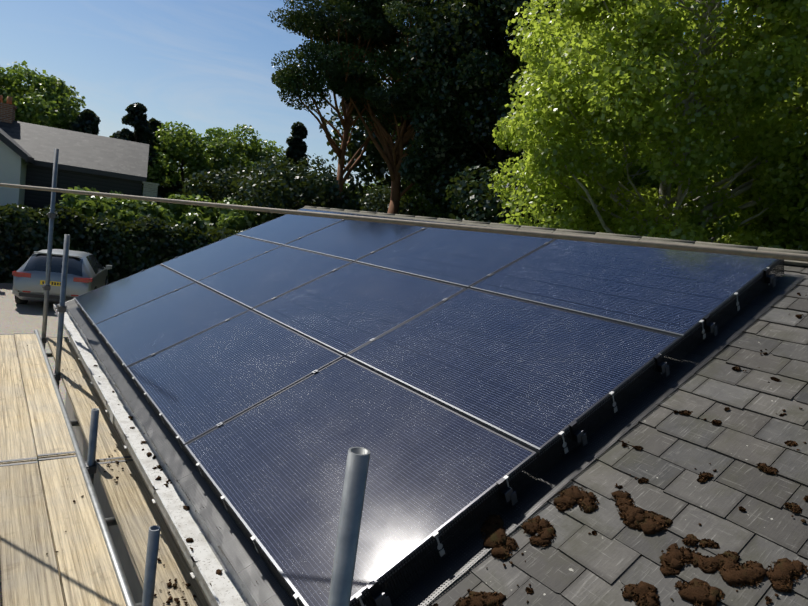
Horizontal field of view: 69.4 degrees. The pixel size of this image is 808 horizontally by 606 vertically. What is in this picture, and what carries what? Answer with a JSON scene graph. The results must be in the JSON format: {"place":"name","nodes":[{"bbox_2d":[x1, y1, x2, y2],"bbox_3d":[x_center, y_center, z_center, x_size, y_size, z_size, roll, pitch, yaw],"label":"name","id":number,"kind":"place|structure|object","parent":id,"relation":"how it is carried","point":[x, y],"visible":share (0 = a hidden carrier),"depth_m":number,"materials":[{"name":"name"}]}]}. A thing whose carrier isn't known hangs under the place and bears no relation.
{"place":"outdoors","nodes":[
{"label":"outdoors","id":0,"kind":"place"},
{"bbox_2d":[0,140,26,205],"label":"white house walls","id":1,"kind":"structure","parent":0,"point":[12,167],"depth_m":21.96,"materials":[{"name":"paint"}]},
{"bbox_2d":[0,120,148,176],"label":"house roof","id":2,"kind":"structure","parent":1,"relation":"on","point":[75,148],"depth_m":24.66,"materials":[{"name":"grey tile"}]},
{"bbox_2d":[0,102,16,123],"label":"chimney","id":3,"kind":"object","parent":2,"relation":"on","point":[7,113],"visible":0.78,"depth_m":24.38,"materials":[{"name":"brown brick"}]},
{"bbox_2d":[0,95,11,103],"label":"house chimney pots","id":4,"kind":"object","parent":3,"relation":"on","point":[9,100],"visible":0.81,"depth_m":24.48,"materials":[{"name":"orange ceramic"}]},
{"bbox_2d":[0,133,146,181],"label":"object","id":5,"kind":"object","parent":2,"relation":"attached to","point":[18,151],"visible":0.83,"depth_m":23.39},
{"bbox_2d":[24,164,141,208],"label":"building wall","id":6,"kind":"structure","parent":1,"relation":"attached to","point":[39,176],"depth_m":23.72,"materials":[{"name":"grey paint"}]},
{"bbox_2d":[0,283,69,605],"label":"driveway","id":7,"kind":"structure","parent":0,"point":[15,317],"depth_m":13.64,"materials":[{"name":"grey concrete"}]},
{"bbox_2d":[12,249,111,302],"bbox_3d":[-9.660,-0.915,16.766,1.770,1.255,4.290,5,7,-21],"label":"car","id":8,"kind":"object","parent":7,"relation":"on","point":[87,265],"visible":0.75,"depth_m":14.97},
{"bbox_2d":[15,276,107,303],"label":"parked car wheels","id":9,"kind":"object","parent":8,"relation":"attached to","point":[18,300],"visible":0.19,"depth_m":15.26,"materials":[{"name":"black rubber"}]},
{"bbox_2d":[17,148,370,605],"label":"scaffold tubes","id":10,"kind":"object","parent":7,"relation":"on","point":[351,508],"visible":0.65,"depth_m":2.60},
{"bbox_2d":[40,212,95,473],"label":"scaffold couplers","id":11,"kind":"object","parent":10,"relation":"attached to","point":[92,468],"visible":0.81,"depth_m":5.77,"materials":[{"name":"grey metal"}]},
{"bbox_2d":[0,334,208,605],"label":"scaffold boards","id":12,"kind":"object","parent":10,"relation":"on","point":[30,576],"visible":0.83,"depth_m":3.42,"materials":[{"name":"beige wood"}]},
{"bbox_2d":[0,333,132,469],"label":"scaffold board bands","id":13,"kind":"object","parent":12,"relation":"attached to","point":[42,459],"visible":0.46,"depth_m":3.97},
{"bbox_2d":[10,345,196,605],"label":"dirt debris","id":14,"kind":"object","parent":12,"relation":"on","point":[169,584],"visible":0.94,"depth_m":2.80,"materials":[{"name":"brown soil"}]},
{"bbox_2d":[0,183,807,261],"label":"scaffold pole","id":15,"kind":"object","parent":10,"relation":"attached to","point":[733,251],"visible":1,"depth_m":2.25,"materials":[{"name":"grey metal"}]},
{"bbox_2d":[133,130,141,141],"bbox_3d":[-17.479,-7.998,37.021,4.030,8.809,4.150,9,7,6],"label":"tree trunk","id":16,"kind":"object","parent":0,"point":[136,138],"visible":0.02,"depth_m":36.82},
{"bbox_2d":[142,181,158,202],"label":"shed","id":17,"kind":"structure","parent":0,"point":[150,189],"depth_m":24.61,"materials":[{"name":"grey"}]},
{"bbox_2d":[157,159,201,194],"bbox_3d":[-15.302,-7.109,40.225,5.037,6.938,4.222,3,8,-36],"label":"tree trunk","id":18,"kind":"object","parent":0,"point":[182,175],"visible":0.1,"depth_m":39.27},
{"bbox_2d":[267,0,421,131],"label":"tree","id":19,"kind":"object","parent":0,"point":[290,79],"visible":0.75,"depth_m":28.92,"materials":[{"name":"green plant"}]},
{"bbox_2d":[298,3,395,198],"bbox_3d":[-3.671,-9.369,31.484,5.429,16.560,5.321,3,8,-36],"label":"scots pine tree","id":20,"kind":"object","parent":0,"point":[346,123],"visible":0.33,"depth_m":32.10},
{"bbox_2d":[0,0,805,185],"label":"sky","id":21,"kind":"structure","parent":0,"point":[202,65],"materials":[{"name":"blue"}]},
{"bbox_2d":[206,521,755,605],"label":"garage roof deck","id":22,"kind":"structure","parent":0,"point":[240,574],"depth_m":2.57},
{"bbox_2d":[65,264,807,605],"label":"garage roof slates","id":23,"kind":"object","parent":22,"relation":"on","point":[575,562],"visible":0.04,"depth_m":2.38,"materials":[{"name":"grey stone"}]},
{"bbox_2d":[91,228,771,605],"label":"array mounting rails","id":24,"kind":"object","parent":23,"relation":"on","point":[375,592],"visible":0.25,"depth_m":2.69,"materials":[{"name":"metal"}]},
{"bbox_2d":[73,267,769,605],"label":"panel clips","id":25,"kind":"object","parent":24,"relation":"on","point":[434,535],"visible":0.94,"depth_m":2.68,"materials":[{"name":"metal"}]},
{"bbox_2d":[75,208,779,605],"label":"solar panel frames","id":26,"kind":"structure","parent":24,"relation":"on","point":[535,450],"depth_m":3.53,"materials":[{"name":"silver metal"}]},
{"bbox_2d":[76,209,775,605],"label":"solar panels","id":27,"kind":"object","parent":26,"relation":"in","point":[536,375],"visible":0.85,"depth_m":3.70,"materials":[{"name":"blue glass"}]},
{"bbox_2d":[114,219,775,605],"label":"panel clamps","id":28,"kind":"object","parent":24,"relation":"attached to","point":[510,495],"visible":0.88,"depth_m":2.70,"materials":[{"name":"silver metal"}]},
{"bbox_2d":[68,208,804,605],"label":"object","id":29,"kind":"object","parent":23,"relation":"on","point":[522,510],"visible":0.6,"depth_m":2.78,"materials":[{"name":"black metal"}]},
{"bbox_2d":[101,293,807,605],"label":"moss debris","id":30,"kind":"object","parent":23,"relation":"on","point":[687,561],"visible":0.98,"depth_m":2.15,"materials":[{"name":"brown plant"}]},
{"bbox_2d":[103,292,807,605],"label":"moss clumps","id":31,"kind":"object","parent":23,"relation":"on","point":[730,576],"visible":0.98,"depth_m":2.09,"materials":[{"name":"brown plant"}]},
{"bbox_2d":[298,206,807,265],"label":"ridge tiles","id":32,"kind":"object","parent":23,"relation":"on","point":[800,263],"visible":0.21,"depth_m":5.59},
{"bbox_2d":[602,31,648,186],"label":"tree branches","id":33,"kind":"object","parent":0,"point":[633,175],"visible":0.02,"depth_m":22.91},
{"bbox_2d":[538,0,806,242],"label":"tree birch right trunk and limbs","id":34,"kind":"object","parent":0,"point":[665,191],"visible":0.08,"depth_m":14.55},
{"label":"terrain","id":35,"kind":"structure","parent":0,"visible":0},
{"bbox_2d":[68,109,100,134],"bbox_3d":[-19.785,-8.011,36.301,5.820,7.756,5.770,3,8,-36],"label":"tree","id":36,"kind":"object","parent":35,"relation":"on","point":[88,121],"visible":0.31,"depth_m":35.27,"materials":[{"name":"green plant"}]},
{"bbox_2d":[58,185,129,219],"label":"bush","id":37,"kind":"object","parent":35,"relation":"on","point":[83,208],"visible":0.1,"depth_m":21.49,"materials":[{"name":"green plant"}]},
{"bbox_2d":[0,203,248,283],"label":"garden hedge","id":38,"kind":"object","parent":35,"relation":"on","point":[133,253],"depth_m":19.79,"materials":[{"name":"green plant"}]},
{"bbox_2d":[94,190,165,221],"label":"bush","id":39,"kind":"object","parent":35,"relation":"on","point":[134,209],"visible":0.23,"depth_m":22.36,"materials":[{"name":"green plant"}]},
{"bbox_2d":[65,342,210,605],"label":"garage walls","id":40,"kind":"structure","parent":35,"relation":"on","point":[134,584],"depth_m":5.03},
{"bbox_2d":[53,304,257,605],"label":"eave gutter","id":41,"kind":"object","parent":40,"relation":"attached to","point":[206,558],"visible":0.9,"depth_m":3.29,"materials":[{"name":"plastic"}]},
{"bbox_2d":[94,365,221,585],"bbox_3d":[-1.634,1.007,3.732,0.141,0.028,6.097,3,8,-36],"label":"moss debris","id":42,"kind":"object","parent":41,"relation":"in","point":[189,539],"visible":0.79,"depth_m":3.51,"materials":[{"name":"black plant"}]},
{"bbox_2d":[109,102,167,221],"bbox_3d":[-17.177,-8.329,36.871,6.503,8.582,6.511,3,8,-36],"label":"tree","id":43,"kind":"object","parent":35,"relation":"on","point":[135,117],"visible":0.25,"depth_m":36.46,"materials":[{"name":"green plant"}]},
{"bbox_2d":[141,117,180,195],"bbox_3d":[-17.601,-8.370,39.890,6.273,8.545,6.206,3,8,-36],"label":"tree","id":44,"kind":"object","parent":35,"relation":"on","point":[154,123],"visible":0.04,"depth_m":39.49,"materials":[{"name":"green plant"}]},
{"bbox_2d":[145,206,184,223],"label":"bush","id":45,"kind":"object","parent":35,"relation":"on","point":[166,215],"depth_m":23.19,"materials":[{"name":"green plant"}]},
{"bbox_2d":[142,121,233,215],"bbox_3d":[-15.506,-8.393,39.704,8.401,7.373,7.110,3,8,-36],"label":"tree","id":46,"kind":"object","parent":35,"relation":"on","point":[189,146],"visible":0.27,"depth_m":37.78,"materials":[{"name":"green plant"}]},
{"bbox_2d":[159,194,222,232],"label":"bush","id":47,"kind":"object","parent":35,"relation":"on","point":[188,214],"visible":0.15,"depth_m":24.61,"materials":[{"name":"green plant"}]},
{"bbox_2d":[179,168,256,227],"bbox_3d":[-8.168,-3.794,28.709,6.429,5.245,6.721,3,8,-36],"label":"bush","id":48,"kind":"object","parent":35,"relation":"on","point":[203,186],"visible":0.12,"depth_m":27.40,"materials":[{"name":"green plant"}]},
{"bbox_2d":[179,124,285,191],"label":"tree","id":49,"kind":"object","parent":35,"relation":"on","point":[252,151],"visible":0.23,"depth_m":40.78,"materials":[{"name":"green plant"}]},
{"bbox_2d":[212,197,259,230],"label":"bush","id":50,"kind":"object","parent":35,"relation":"on","point":[234,219],"visible":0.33,"depth_m":25.29,"materials":[{"name":"green plant"}]},
{"bbox_2d":[207,160,296,220],"bbox_3d":[-9.136,-5.619,36.695,7.336,6.608,6.723,3,8,-36],"label":"tree","id":51,"kind":"object","parent":35,"relation":"on","point":[237,171],"visible":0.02,"depth_m":35.64,"materials":[{"name":"green plant"}]},
{"bbox_2d":[240,201,283,226],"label":"bush","id":52,"kind":"object","parent":35,"relation":"on","point":[263,219],"visible":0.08,"depth_m":26.29,"materials":[{"name":"green plant"}]},
{"bbox_2d":[227,156,357,219],"bbox_3d":[-4.788,-3.420,26.593,6.034,6.143,6.371,3,8,-36],"label":"bush","id":53,"kind":"object","parent":35,"relation":"on","point":[275,187],"visible":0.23,"depth_m":25.56,"materials":[{"name":"green plant"}]},
{"bbox_2d":[284,121,308,171],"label":"topiary tree","id":54,"kind":"object","parent":35,"relation":"on","point":[296,149],"visible":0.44,"depth_m":42.76,"materials":[{"name":"green plant"}]},
{"bbox_2d":[276,153,351,206],"bbox_3d":[-5.953,-5.840,38.037,6.335,7.492,6.442,3,8,-36],"label":"bush","id":55,"kind":"object","parent":35,"relation":"on","point":[319,169],"visible":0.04,"depth_m":36.76,"materials":[{"name":"green plant"}]},
{"bbox_2d":[344,180,382,208],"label":"bush","id":56,"kind":"object","parent":35,"relation":"on","point":[363,186],"depth_m":52.42,"materials":[{"name":"green plant"}]},
{"bbox_2d":[359,177,439,216],"bbox_3d":[0.210,-4.704,37.161,6.835,7.430,7.309,3,8,-36],"label":"bush","id":57,"kind":"object","parent":35,"relation":"on","point":[380,198],"visible":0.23,"depth_m":35.29,"materials":[{"name":"green plant"}]},
{"bbox_2d":[319,80,495,210],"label":"tree foliage","id":58,"kind":"object","parent":35,"relation":"on","point":[375,169],"visible":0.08,"depth_m":43.40,"materials":[{"name":"green plant"}]},
{"bbox_2d":[342,0,491,213],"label":"scots pine tree","id":59,"kind":"object","parent":35,"relation":"on","point":[392,155],"visible":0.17,"depth_m":32.26,"materials":[{"name":"red plant"}]},
{"bbox_2d":[317,0,527,135],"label":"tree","id":60,"kind":"object","parent":59,"relation":"attached to","point":[368,87],"visible":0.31,"depth_m":28.93,"materials":[{"name":"green plant"}]},
{"bbox_2d":[420,8,524,219],"bbox_3d":[4.939,-7.522,28.951,7.866,15.897,7.441,3,8,-36],"label":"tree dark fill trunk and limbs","id":61,"kind":"object","parent":35,"relation":"on","point":[499,153],"visible":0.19,"depth_m":28.52,"materials":[{"name":"brown plant"}]},
{"bbox_2d":[391,0,619,220],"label":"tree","id":62,"kind":"object","parent":61,"relation":"attached to","point":[449,134],"visible":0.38,"depth_m":26.82,"materials":[{"name":"green plant"}]},
{"bbox_2d":[445,166,595,228],"bbox_3d":[3.806,-1.631,20.765,6.161,6.289,6.913,3,8,-36],"label":"bush","id":63,"kind":"object","parent":35,"relation":"on","point":[485,206],"visible":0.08,"depth_m":19.37,"materials":[{"name":"green plant"}]},
{"bbox_2d":[485,142,610,166],"bbox_3d":[8.645,-8.583,40.749,12.851,13.166,12.942,3,8,-36],"label":"tree foliage","id":64,"kind":"object","parent":35,"relation":"on","point":[494,155],"depth_m":36.80,"materials":[{"name":"green plant"}]},
{"bbox_2d":[522,0,749,233],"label":"tree","id":65,"kind":"object","parent":35,"relation":"on","point":[646,177],"depth_m":20.43,"materials":[{"name":"green plant"}]},
{"bbox_2d":[488,0,807,250],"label":"tree","id":66,"kind":"object","parent":35,"relation":"on","point":[561,77],"visible":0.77,"depth_m":12.82,"materials":[{"name":"green plant"}]},
{"bbox_2d":[621,101,732,237],"bbox_3d":[16.185,-6.824,33.554,13.065,15.360,12.876,3,8,-36],"label":"tree foliage","id":67,"kind":"object","parent":35,"relation":"on","point":[644,168],"depth_m":30.31,"materials":[{"name":"green plant"}]},
{"bbox_2d":[680,196,737,243],"bbox_3d":[9.809,-1.326,22.036,6.479,6.815,6.432,3,8,-36],"label":"bush","id":68,"kind":"object","parent":35,"relation":"on","point":[711,226],"depth_m":20.68,"materials":[{"name":"green plant"}]},
{"bbox_2d":[707,8,807,250],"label":"tree","id":69,"kind":"object","parent":35,"relation":"on","point":[746,196],"visible":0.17,"depth_m":13.84,"materials":[{"name":"green plant"}]},
{"bbox_3d":[5.211,-9.301,34.514,10.374,18.225,9.660,3,8,-36],"label":"tree broadleaf trunk and limbs","id":70,"kind":"object","parent":35,"relation":"on","visible":0},
{"bbox_2d":[382,0,535,219],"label":"tree","id":71,"kind":"object","parent":70,"relation":"attached to","point":[426,205],"visible":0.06,"depth_m":30.68,"materials":[{"name":"green plant"}]},
{"bbox_3d":[-25.473,-9.289,36.800,7.042,9.260,7.438,3,8,-36],"label":"far left broadleaf tree trunk and limbs","id":72,"kind":"object","parent":35,"relation":"on","visible":0},
{"bbox_2d":[0,60,85,129],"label":"tree","id":73,"kind":"object","parent":72,"relation":"attached to","point":[47,100],"visible":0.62,"depth_m":35.13,"materials":[{"name":"green plant"}]}
]}

